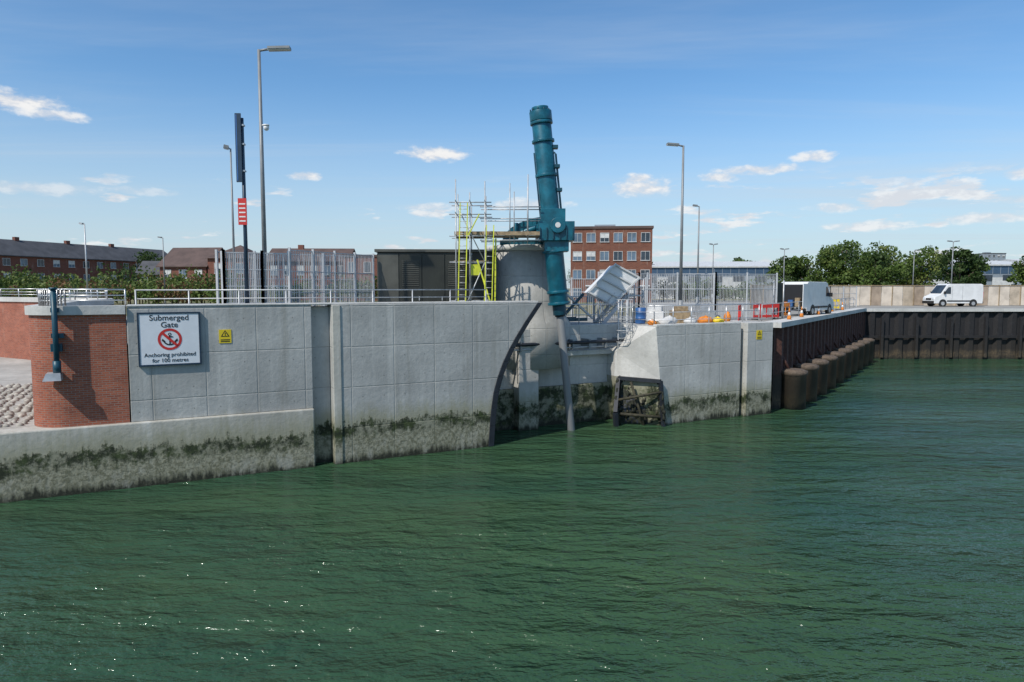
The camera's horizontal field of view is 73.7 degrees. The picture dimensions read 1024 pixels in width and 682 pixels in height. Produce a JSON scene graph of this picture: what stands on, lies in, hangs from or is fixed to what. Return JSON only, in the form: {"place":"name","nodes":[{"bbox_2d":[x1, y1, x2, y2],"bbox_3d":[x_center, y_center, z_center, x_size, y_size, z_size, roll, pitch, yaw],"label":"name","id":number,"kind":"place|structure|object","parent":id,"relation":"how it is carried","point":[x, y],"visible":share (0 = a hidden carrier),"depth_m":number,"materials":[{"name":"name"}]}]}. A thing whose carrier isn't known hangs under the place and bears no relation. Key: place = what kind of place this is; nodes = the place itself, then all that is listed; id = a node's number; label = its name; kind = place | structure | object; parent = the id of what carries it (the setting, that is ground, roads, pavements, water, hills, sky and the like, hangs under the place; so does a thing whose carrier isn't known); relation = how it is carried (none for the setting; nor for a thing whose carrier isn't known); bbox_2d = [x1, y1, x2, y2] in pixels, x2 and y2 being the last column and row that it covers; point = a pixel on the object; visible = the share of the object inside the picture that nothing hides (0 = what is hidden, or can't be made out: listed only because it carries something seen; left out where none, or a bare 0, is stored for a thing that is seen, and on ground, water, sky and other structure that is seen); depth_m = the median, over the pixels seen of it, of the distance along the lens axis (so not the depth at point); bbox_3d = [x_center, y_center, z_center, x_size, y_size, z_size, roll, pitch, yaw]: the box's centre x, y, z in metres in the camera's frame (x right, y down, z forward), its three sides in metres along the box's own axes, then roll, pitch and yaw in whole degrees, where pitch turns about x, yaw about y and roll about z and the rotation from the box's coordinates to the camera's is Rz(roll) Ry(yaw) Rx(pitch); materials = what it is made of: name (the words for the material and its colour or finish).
{"place":"outdoors","nodes":[
{"label":"outdoors","id":0,"kind":"place"},
{"bbox_2d":[0,357,34,428],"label":"promenade paving","id":1,"kind":"structure","parent":0,"point":[15,371],"depth_m":36.38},
{"bbox_2d":[0,383,33,427],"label":"cobblestones","id":2,"kind":"structure","parent":1,"relation":"on","point":[20,393],"depth_m":27.35,"materials":[{"name":"stone"}]},
{"bbox_2d":[0,302,130,427],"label":"brickwork","id":3,"kind":"object","parent":1,"relation":"on","point":[91,388],"visible":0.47,"depth_m":23.30,"materials":[{"name":"red brick"}]},
{"bbox_2d":[42,287,63,381],"bbox_3d":[-15.181,-0.227,22.542,0.620,3.070,0.530,-2,5,-27],"label":"mooring davit","id":4,"kind":"object","parent":3,"relation":"on","point":[56,347],"visible":1,"depth_m":22.49,"materials":[{"name":"teal paint"}]},
{"bbox_2d":[0,297,125,314],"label":"coping","id":5,"kind":"object","parent":3,"relation":"on","point":[87,307],"visible":0.67,"depth_m":23.35,"materials":[{"name":"concrete"}]},
{"bbox_2d":[0,288,125,305],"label":"promenade handrail","id":6,"kind":"object","parent":5,"relation":"on","point":[41,294],"visible":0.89,"depth_m":23.48,"materials":[{"name":"silver metal"}]},
{"bbox_2d":[0,237,166,296],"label":"terraced houses","id":7,"kind":"structure","parent":0,"point":[50,258],"depth_m":140.21,"materials":[{"name":"brick"}]},
{"bbox_2d":[2,258,139,280],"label":"windows","id":8,"kind":"structure","parent":7,"relation":"in","point":[6,261],"depth_m":137.91,"materials":[{"name":"white glass"}]},
{"bbox_2d":[0,408,315,502],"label":"promenade quay","id":9,"kind":"structure","parent":0,"point":[36,462],"depth_m":24.16,"materials":[{"name":"concrete"}]},
{"bbox_2d":[127,305,312,421],"bbox_3d":[-10.761,0.699,25.588,6.250,4.047,0.800,-2,5,-27],"label":"panel bay","id":10,"kind":"object","parent":9,"relation":"on","point":[262,362],"visible":0.77,"depth_m":25.37,"materials":[{"name":"concrete"}]},
{"bbox_2d":[136,312,201,366],"bbox_3d":[-12.176,-0.077,24.293,2.010,1.900,0.110,-2,5,-27],"label":"submerged gate sign","id":11,"kind":"object","parent":10,"relation":"attached to","point":[168,338],"visible":1,"depth_m":24.24,"materials":[{"name":"metal"}]},
{"bbox_2d":[219,329,231,342],"bbox_3d":[-10.567,-0.173,25.150,0.420,0.500,0.031,-2,5,-27],"label":"warning sign","id":12,"kind":"object","parent":10,"relation":"attached to","point":[225,336],"visible":1,"depth_m":25.14,"materials":[{"name":"metal"}]},
{"bbox_2d":[311,306,331,462],"bbox_3d":[-7.727,3.241,27.561,0.737,9.280,0.500,-2,5,-27],"label":"expansion recess","id":13,"kind":"object","parent":9,"relation":"attached to","point":[321,371],"visible":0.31,"depth_m":27.23,"materials":[{"name":"concrete"}]},
{"bbox_2d":[160,252,219,299],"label":"walls","id":14,"kind":"structure","parent":0,"point":[189,272],"depth_m":111.01,"materials":[{"name":"brick"}]},
{"bbox_2d":[156,247,223,266],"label":"roof","id":15,"kind":"structure","parent":14,"relation":"on","point":[183,257],"depth_m":112.78,"materials":[{"name":"tile"}]},
{"bbox_2d":[207,258,260,287],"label":"walls","id":16,"kind":"structure","parent":0,"point":[211,261],"depth_m":110.38,"materials":[{"name":"brick"}]},
{"bbox_2d":[206,245,260,258],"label":"roof","id":17,"kind":"structure","parent":16,"relation":"on","point":[239,248],"depth_m":112.42,"materials":[{"name":"white tile"}]},
{"bbox_2d":[267,245,354,299],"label":"terraced houses","id":18,"kind":"structure","parent":0,"point":[301,247],"depth_m":112.02,"materials":[{"name":"brick"}]},
{"bbox_2d":[271,265,343,294],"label":"windows","id":19,"kind":"structure","parent":18,"relation":"in","point":[271,265],"depth_m":111.72,"materials":[{"name":"white glass"}]},
{"bbox_2d":[342,255,377,300],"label":"terraced houses","id":20,"kind":"structure","parent":0,"point":[375,266],"depth_m":107.57,"materials":[{"name":"brick"}]},
{"bbox_2d":[0,328,1023,681],"bbox_3d":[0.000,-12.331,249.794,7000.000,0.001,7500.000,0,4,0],"label":"water","id":21,"kind":"structure","parent":0,"point":[864,524],"depth_m":17.73,"materials":[{"name":"liquid"}]},
{"bbox_2d":[327,302,540,463],"bbox_3d":[-3.056,3.048,29.595,9.422,9.350,0.900,-2,5,-27],"label":"panel bay","id":22,"kind":"object","parent":21,"relation":"in","point":[418,379],"visible":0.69,"depth_m":28.55,"materials":[{"name":"concrete"}]},
{"bbox_2d":[126,301,537,306],"bbox_3d":[-6.270,-1.531,27.710,16.330,0.067,0.860,-2,5,-27],"label":"top nosing","id":23,"kind":"object","parent":22,"relation":"on","point":[223,304],"visible":0.97,"depth_m":26.60,"materials":[{"name":"concrete"}]},
{"bbox_2d":[332,305,342,464],"bbox_3d":[-6.894,3.243,27.116,0.315,9.345,0.043,-2,5,-27],"label":"pilaster","id":24,"kind":"object","parent":22,"relation":"attached to","point":[337,375],"visible":0.56,"depth_m":26.98,"materials":[{"name":"concrete"}]},
{"bbox_2d":[488,302,541,446],"bbox_3d":[0.172,2.962,30.702,2.722,9.350,0.047,-2,5,-27],"label":"rubber seal","id":25,"kind":"object","parent":22,"relation":"attached to","point":[501,375],"visible":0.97,"depth_m":30.25,"materials":[{"name":"rubber"}]},
{"bbox_2d":[495,382,612,430],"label":"wall","id":26,"kind":"structure","parent":21,"relation":"in","point":[591,401],"depth_m":35.18,"materials":[{"name":"concrete"}]},
{"bbox_2d":[513,329,538,430],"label":"buttress","id":27,"kind":"structure","parent":26,"relation":"on","point":[526,386],"depth_m":33.58,"materials":[{"name":"concrete"}]},
{"bbox_2d":[500,323,633,389],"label":"back wall","id":28,"kind":"structure","parent":26,"relation":"on","point":[587,368],"depth_m":35.77,"materials":[{"name":"concrete"}]},
{"bbox_2d":[514,337,623,351],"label":"pipes","id":29,"kind":"object","parent":28,"relation":"attached to","point":[587,343],"visible":0.42,"depth_m":34.89,"materials":[{"name":"black metal"}]},
{"bbox_2d":[566,293,593,320],"bbox_3d":[2.974,-2.058,36.272,2.431,2.300,1.310,-2,5,-27],"label":"access gantry","id":30,"kind":"object","parent":28,"relation":"on","point":[572,307],"visible":0.47,"depth_m":35.88,"materials":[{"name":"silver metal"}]},
{"bbox_2d":[567,348,612,355],"bbox_3d":[3.376,0.598,35.332,5.090,0.250,0.390,-2,5,-27],"label":"ledge","id":31,"kind":"object","parent":28,"relation":"attached to","point":[590,351],"visible":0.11,"depth_m":35.49,"materials":[{"name":"concrete"}]},
{"bbox_2d":[607,320,772,424],"bbox_3d":[9.636,3.021,37.656,9.100,8.160,3.500,-2,5,-27],"label":"gate abutment","id":32,"kind":"object","parent":21,"relation":"in","point":[707,371],"visible":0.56,"depth_m":36.03,"materials":[{"name":"concrete"}]},
{"bbox_2d":[616,299,632,349],"bbox_3d":[5.951,-0.255,35.544,0.879,3.817,0.724,-2,5,-27],"label":"access ladder","id":33,"kind":"object","parent":32,"relation":"attached to","point":[626,319],"visible":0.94,"depth_m":35.56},
{"bbox_2d":[613,376,665,426],"bbox_3d":[6.480,3.536,35.267,2.738,3.561,1.679,0,4,0],"label":"timber fender frame","id":34,"kind":"object","parent":32,"relation":"attached to","point":[629,408],"visible":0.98,"depth_m":34.99,"materials":[{"name":"black wood"}]},
{"bbox_2d":[635,308,645,323],"bbox_3d":[7.063,-1.392,37.519,0.600,0.880,0.591,0,4,0],"label":"drum","id":35,"kind":"object","parent":32,"relation":"on","point":[641,314],"visible":0.99,"depth_m":37.28,"materials":[{"name":"blue paint"}]},
{"bbox_2d":[645,306,664,323],"bbox_3d":[7.867,-1.431,37.701,1.200,0.930,1.000,1,5,17],"label":"loaded pallet","id":36,"kind":"object","parent":32,"relation":"on","point":[650,316],"visible":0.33,"depth_m":37.33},
{"bbox_2d":[669,306,690,322],"bbox_3d":[9.471,-1.494,38.516,1.200,0.930,1.000,0,4,4],"label":"loaded pallet","id":37,"kind":"object","parent":32,"relation":"on","point":[681,312],"visible":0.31,"depth_m":38.12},
{"bbox_2d":[632,304,759,323],"bbox_3d":[10.373,-1.399,36.679,7.744,1.122,1.690,-1,5,-14],"label":"quay handrail","id":38,"kind":"object","parent":32,"relation":"on","point":[691,311],"visible":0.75,"depth_m":36.42,"materials":[{"name":"silver metal"}]},
{"bbox_2d":[693,306,715,322],"bbox_3d":[10.987,-1.537,39.062,1.200,0.930,1.000,-1,4,-7],"label":"loaded pallet","id":39,"kind":"object","parent":32,"relation":"on","point":[701,314],"visible":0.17,"depth_m":38.70,"materials":[{"name":"plastic"}]},
{"bbox_2d":[782,356,807,409],"bbox_3d":[16.432,3.752,39.970,1.553,6.345,1.460,0,4,0],"label":"fender pile","id":40,"kind":"object","parent":21,"relation":"in","point":[794,388],"visible":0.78,"depth_m":39.36,"materials":[{"name":"wood"}]},
{"bbox_2d":[794,353,818,401],"bbox_3d":[18.302,3.542,42.681,1.553,6.345,1.460,0,4,0],"label":"fender pile","id":41,"kind":"object","parent":21,"relation":"in","point":[812,369],"visible":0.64,"depth_m":42.01,"materials":[{"name":"wood"}]},
{"bbox_2d":[806,348,828,394],"bbox_3d":[20.172,3.332,45.392,1.553,6.345,1.460,0,4,0],"label":"fender pile","id":42,"kind":"object","parent":21,"relation":"in","point":[823,364],"visible":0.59,"depth_m":44.72,"materials":[{"name":"metal"}]},
{"bbox_2d":[772,312,865,408],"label":"piles","id":43,"kind":"object","parent":21,"relation":"in","point":[790,342],"visible":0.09,"depth_m":45.12,"materials":[{"name":"metal"}]},
{"bbox_2d":[765,308,866,327],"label":"capping beam","id":44,"kind":"structure","parent":43,"relation":"on","point":[786,322],"depth_m":46.29,"materials":[{"name":"concrete"}]},
{"bbox_2d":[815,346,837,388],"bbox_3d":[22.041,3.121,48.103,1.553,6.345,1.460,0,4,0],"label":"fender pile","id":45,"kind":"object","parent":21,"relation":"in","point":[831,376],"visible":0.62,"depth_m":47.43,"materials":[{"name":"wood"}]},
{"bbox_2d":[825,341,845,383],"bbox_3d":[23.911,2.911,50.814,1.553,6.345,1.460,0,4,0],"label":"fender pile","id":46,"kind":"object","parent":21,"relation":"in","point":[840,355],"visible":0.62,"depth_m":50.15,"materials":[{"name":"wood"}]},
{"bbox_2d":[832,340,852,378],"bbox_3d":[25.781,2.701,53.525,1.553,6.345,1.460,0,4,0],"label":"fender pile","id":47,"kind":"object","parent":21,"relation":"in","point":[847,364],"visible":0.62,"depth_m":52.86,"materials":[{"name":"wood"}]},
{"bbox_2d":[840,335,858,373],"bbox_3d":[27.651,2.491,56.236,1.553,6.345,1.460,0,4,0],"label":"fender pile","id":48,"kind":"object","parent":21,"relation":"in","point":[854,357],"visible":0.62,"depth_m":55.57,"materials":[{"name":"metal"}]},
{"bbox_2d":[847,336,864,369],"bbox_3d":[29.521,2.281,58.947,1.553,6.345,1.460,0,4,0],"label":"fender pile","id":49,"kind":"object","parent":21,"relation":"in","point":[861,346],"visible":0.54,"depth_m":58.28,"materials":[{"name":"metal"}]},
{"bbox_2d":[853,332,869,366],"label":"fender pile","id":50,"kind":"object","parent":21,"relation":"in","point":[866,354],"visible":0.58,"depth_m":60.99,"materials":[{"name":"wood"}]},
{"bbox_2d":[858,331,874,362],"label":"fender pile","id":51,"kind":"object","parent":21,"relation":"in","point":[871,347],"visible":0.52,"depth_m":63.71,"materials":[{"name":"wood"}]},
{"bbox_2d":[865,312,1023,358],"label":"piles","id":52,"kind":"object","parent":21,"relation":"in","point":[938,323],"visible":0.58,"depth_m":67.52,"materials":[{"name":"metal"}]},
{"bbox_2d":[863,335,1023,337],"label":"waler","id":53,"kind":"object","parent":52,"relation":"attached to","point":[941,336],"visible":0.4,"depth_m":67.22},
{"bbox_2d":[864,308,1023,311],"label":"capping beam","id":54,"kind":"structure","parent":52,"relation":"on","point":[945,309],"depth_m":67.07,"materials":[{"name":"concrete"}]},
{"bbox_2d":[0,0,1023,287],"label":"sky","id":55,"kind":"structure","parent":0,"point":[802,126],"materials":[{"name":"blue"}]},
{"bbox_2d":[113,288,1023,344],"bbox_3d":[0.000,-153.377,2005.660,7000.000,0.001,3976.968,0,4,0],"label":"ground","id":56,"kind":"structure","parent":0,"point":[793,314],"depth_m":70.64,"materials":[{"name":"concrete"}]},
{"bbox_2d":[0,263,257,304],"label":"shrubs","id":57,"kind":"object","parent":56,"relation":"on","point":[23,279],"visible":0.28,"depth_m":83.06,"materials":[{"name":"green plant"}]},
{"bbox_2d":[0,273,273,304],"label":"shrubs","id":58,"kind":"object","parent":56,"relation":"on","point":[61,284],"visible":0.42,"depth_m":72.00,"materials":[{"name":"green plant"}]},
{"bbox_2d":[119,250,158,279],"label":"tree","id":59,"kind":"object","parent":56,"relation":"on","point":[145,256],"visible":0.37,"depth_m":148.00,"materials":[{"name":"green plant"}]},
{"bbox_2d":[223,144,235,301],"bbox_3d":[-13.245,-4.831,32.192,0.463,8.661,0.335,0,4,0],"label":"street lamp","id":60,"kind":"object","parent":56,"relation":"on","point":[226,147],"visible":0.56,"depth_m":32.08,"materials":[{"name":"metal"}]},
{"bbox_2d":[234,113,249,302],"bbox_3d":[-10.250,-4.301,26.068,0.340,8.550,0.235,0,4,0],"label":"navigation sign post","id":61,"kind":"object","parent":56,"relation":"on","point":[240,144],"visible":0.91,"depth_m":25.89,"materials":[{"name":"metal"}]},
{"bbox_2d":[220,250,290,303],"bbox_3d":[-10.226,-1.829,26.979,2.697,3.480,0.927,0,4,-4],"label":"fence","id":62,"kind":"object","parent":56,"relation":"on","point":[223,266],"visible":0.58,"depth_m":26.97,"materials":[{"name":"metal"}]},
{"bbox_2d":[257,45,290,301],"bbox_3d":[-9.402,-5.833,27.145,1.436,11.437,0.510,0,4,0],"label":"street lamp","id":63,"kind":"object","parent":56,"relation":"on","point":[266,127],"visible":0.81,"depth_m":26.92,"materials":[{"name":"metal"}]},
{"bbox_2d":[215,249,353,305],"bbox_3d":[-10.382,-2.320,32.020,6.678,3.680,0.127,-4,6,-39],"label":"fence","id":64,"kind":"object","parent":56,"relation":"on","point":[217,274],"visible":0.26,"depth_m":31.99,"materials":[{"name":"metal"}]},
{"bbox_2d":[134,289,485,304],"bbox_3d":[-7.214,-1.082,27.206,13.656,1.955,0.057,-2,5,-27],"label":"handrail","id":65,"kind":"object","parent":56,"relation":"on","point":[239,298],"visible":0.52,"depth_m":26.30,"materials":[{"name":"metal"}]},
{"bbox_2d":[268,273,377,302],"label":"shrubs","id":66,"kind":"object","parent":56,"relation":"on","point":[361,287],"visible":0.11,"depth_m":95.37,"materials":[{"name":"green plant"}]},
{"bbox_2d":[288,247,374,305],"bbox_3d":[-7.773,-2.142,30.047,0.120,3.630,5.580,2,5,26],"label":"fence","id":67,"kind":"object","parent":56,"relation":"on","point":[354,273],"visible":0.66,"depth_m":29.88,"materials":[{"name":"metal"}]},
{"bbox_2d":[374,249,494,301],"bbox_3d":[-3.790,-2.578,34.182,5.740,3.860,2.620,0,4,-4],"label":"electrical kiosk","id":68,"kind":"object","parent":56,"relation":"on","point":[415,268],"visible":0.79,"depth_m":32.88,"materials":[{"name":"metal"}]},
{"bbox_2d":[400,255,489,301],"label":"doors","id":69,"kind":"structure","parent":68,"relation":"in","point":[410,265],"depth_m":32.92,"materials":[{"name":"metal"}]},
{"bbox_2d":[449,174,540,300],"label":"scaffold tower","id":70,"kind":"structure","parent":56,"relation":"on","point":[474,267],"depth_m":31.86,"materials":[{"name":"metal"}]},
{"bbox_2d":[487,244,569,369],"bbox_3d":[0.700,-1.835,35.665,4.700,6.150,4.700,0,4,0],"label":"concrete pedestal","id":71,"kind":"object","parent":56,"relation":"on","point":[521,274],"visible":0.4,"depth_m":33.69,"materials":[{"name":"concrete"}]},
{"bbox_2d":[500,105,574,430],"bbox_3d":[1.362,-2.410,33.873,3.924,17.608,3.284,0,4,0],"label":"hydraulic ram","id":72,"kind":"object","parent":71,"relation":"on","point":[556,230],"visible":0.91,"depth_m":32.44,"materials":[{"name":"teal paint"}]},
{"bbox_2d":[571,277,646,317],"bbox_3d":[4.950,-2.702,43.421,7.074,2.680,0.102,1,4,8],"label":"site fence","id":73,"kind":"object","parent":56,"relation":"on","point":[592,299],"visible":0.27,"depth_m":43.45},
{"bbox_2d":[584,263,639,323],"bbox_3d":[5.501,-2.622,37.948,2.972,3.366,1.205,-1,4,-10],"label":"white steel chute","id":74,"kind":"object","parent":56,"relation":"on","point":[610,281],"visible":0.84,"depth_m":37.43,"materials":[{"name":"paint"}]},
{"bbox_2d":[594,279,643,323],"bbox_3d":[5.969,-2.224,38.133,2.804,2.587,0.900,-2,5,-27],"label":"steel stair","id":75,"kind":"object","parent":56,"relation":"on","point":[605,310],"visible":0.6,"depth_m":37.98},
{"bbox_2d":[598,272,714,320],"bbox_3d":[8.594,-2.584,40.276,8.057,2.930,0.190,-2,5,-21],"label":"site fence","id":76,"kind":"object","parent":56,"relation":"on","point":[676,289],"visible":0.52,"depth_m":40.60,"materials":[{"name":"metal"}]},
{"bbox_2d":[666,142,683,304],"bbox_3d":[9.404,-6.174,39.322,1.182,10.237,0.440,0,4,0],"label":"street lamp","id":77,"kind":"object","parent":56,"relation":"on","point":[680,301],"visible":0.73,"depth_m":39.24,"materials":[{"name":"metal"}]},
{"bbox_2d":[692,204,699,302],"bbox_3d":[14.728,-6.563,54.668,0.697,8.642,0.376,0,4,0],"label":"street lamp","id":78,"kind":"object","parent":56,"relation":"on","point":[694,205],"visible":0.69,"depth_m":54.59,"materials":[{"name":"metal"}]},
{"bbox_2d":[646,272,777,319],"bbox_3d":[12.835,-2.796,42.686,8.658,2.980,1.560,-1,4,-7],"label":"site fence","id":79,"kind":"object","parent":56,"relation":"on","point":[751,288],"visible":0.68,"depth_m":42.68,"materials":[{"name":"metal"}]},
{"bbox_2d":[651,261,782,298],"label":"industrial shed","id":80,"kind":"structure","parent":56,"relation":"on","point":[737,268],"depth_m":126.84,"materials":[{"name":"white metal"}]},
{"bbox_2d":[656,277,742,298],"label":"doors","id":81,"kind":"structure","parent":80,"relation":"in","point":[727,278],"depth_m":126.66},
{"bbox_2d":[652,276,764,281],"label":"windows","id":82,"kind":"structure","parent":80,"relation":"in","point":[674,277],"depth_m":126.57,"materials":[{"name":"grey glass"}]},
{"bbox_2d":[652,274,831,301],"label":"shrubs","id":83,"kind":"object","parent":56,"relation":"on","point":[706,294],"visible":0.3,"depth_m":102.58,"materials":[{"name":"green plant"}]},
{"bbox_2d":[751,304,778,319],"bbox_3d":[16.200,-1.865,43.486,2.000,1.000,0.600,-2,5,-20],"label":"safety barrier","id":84,"kind":"object","parent":56,"relation":"on","point":[767,306],"visible":0.74,"depth_m":43.47,"materials":[{"name":"red paint"}]},
{"bbox_2d":[766,255,807,282],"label":"tree","id":85,"kind":"object","parent":56,"relation":"on","point":[791,267],"visible":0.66,"depth_m":110.35,"materials":[{"name":"green plant"}]},
{"bbox_2d":[781,282,833,314],"bbox_3d":[21.941,-3.152,50.994,2.390,2.500,6.380,4,6,44],"label":"parked van","id":86,"kind":"object","parent":56,"relation":"on","point":[813,297],"visible":0.77,"depth_m":49.47,"materials":[{"name":"white paint"}]},
{"bbox_2d":[761,298,853,320],"bbox_3d":[24.100,-2.677,53.503,0.056,1.072,33.312,3,5,35],"label":"quay handrail","id":87,"kind":"object","parent":56,"relation":"on","point":[772,312],"visible":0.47,"depth_m":45.13,"materials":[{"name":"metal"}]},
{"bbox_2d":[794,246,853,292],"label":"tree","id":88,"kind":"object","parent":56,"relation":"on","point":[821,261],"visible":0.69,"depth_m":107.66,"materials":[{"name":"green plant"}]},
{"bbox_2d":[829,286,856,306],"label":"site fence","id":89,"kind":"object","parent":56,"relation":"on","point":[832,290],"visible":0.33,"depth_m":72.12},
{"bbox_2d":[812,239,879,284],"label":"tree","id":90,"kind":"object","parent":56,"relation":"on","point":[850,251],"visible":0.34,"depth_m":108.09,"materials":[{"name":"green plant"}]},
{"bbox_2d":[838,250,911,291],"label":"tree","id":91,"kind":"object","parent":56,"relation":"on","point":[873,278],"visible":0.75,"depth_m":102.48,"materials":[{"name":"green plant"}]},
{"bbox_2d":[847,242,906,292],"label":"tree","id":92,"kind":"object","parent":56,"relation":"on","point":[891,254],"visible":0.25,"depth_m":109.54,"materials":[{"name":"green plant"}]},
{"bbox_2d":[750,285,1023,308],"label":"timber hoarding","id":93,"kind":"object","parent":56,"relation":"on","point":[913,295],"visible":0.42,"depth_m":77.85,"materials":[{"name":"wood"}]},
{"bbox_2d":[892,246,955,288],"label":"tree","id":94,"kind":"object","parent":56,"relation":"on","point":[920,274],"visible":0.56,"depth_m":103.67,"materials":[{"name":"green plant"}]},
{"bbox_2d":[922,284,983,306],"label":"parked van","id":95,"kind":"object","parent":56,"relation":"on","point":[943,295],"visible":0.98,"depth_m":73.52,"materials":[{"name":"white paint"}]},
{"bbox_2d":[928,246,990,283],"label":"tree","id":96,"kind":"object","parent":56,"relation":"on","point":[966,255],"visible":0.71,"depth_m":93.74,"materials":[{"name":"green plant"}]},
{"bbox_2d":[958,253,990,284],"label":"tree","id":97,"kind":"object","parent":56,"relation":"on","point":[986,268],"visible":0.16,"depth_m":95.11,"materials":[{"name":"green plant"}]},
{"bbox_2d":[1006,256,1023,297],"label":"tree","id":98,"kind":"object","parent":56,"relation":"on","point":[1018,267],"visible":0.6,"depth_m":98.24,"materials":[{"name":"green plant"}]},
{"bbox_2d":[570,225,653,302],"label":"apartment block","id":99,"kind":"structure","parent":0,"point":[595,249],"depth_m":94.73,"materials":[{"name":"brick"}]},
{"bbox_2d":[570,232,650,297],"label":"windows","id":100,"kind":"structure","parent":99,"relation":"in","point":[645,236],"depth_m":94.73,"materials":[{"name":"white glass"}]},
{"bbox_2d":[773,280,784,318],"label":"site gate panel","id":101,"kind":"structure","parent":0,"point":[780,294],"depth_m":44.45,"materials":[{"name":"metal"}]},
{"bbox_2d":[881,260,1020,298],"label":"industrial shed","id":102,"kind":"structure","parent":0,"point":[998,273],"depth_m":127.93,"materials":[{"name":"grey metal"}]},
{"bbox_2d":[930,277,1012,298],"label":"doors","id":103,"kind":"structure","parent":102,"relation":"in","point":[995,280],"depth_m":127.97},
{"bbox_2d":[978,252,1006,260],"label":"building","id":104,"kind":"structure","parent":0,"point":[995,256],"depth_m":338.30,"materials":[{"name":"stone"}]},
{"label":"walls","id":105,"kind":"object","parent":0,"visible":0},
{"bbox_2d":[135,261,159,274],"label":"roof","id":106,"kind":"structure","parent":105,"relation":"on","point":[150,264],"depth_m":129.27,"materials":[{"name":"stone"}]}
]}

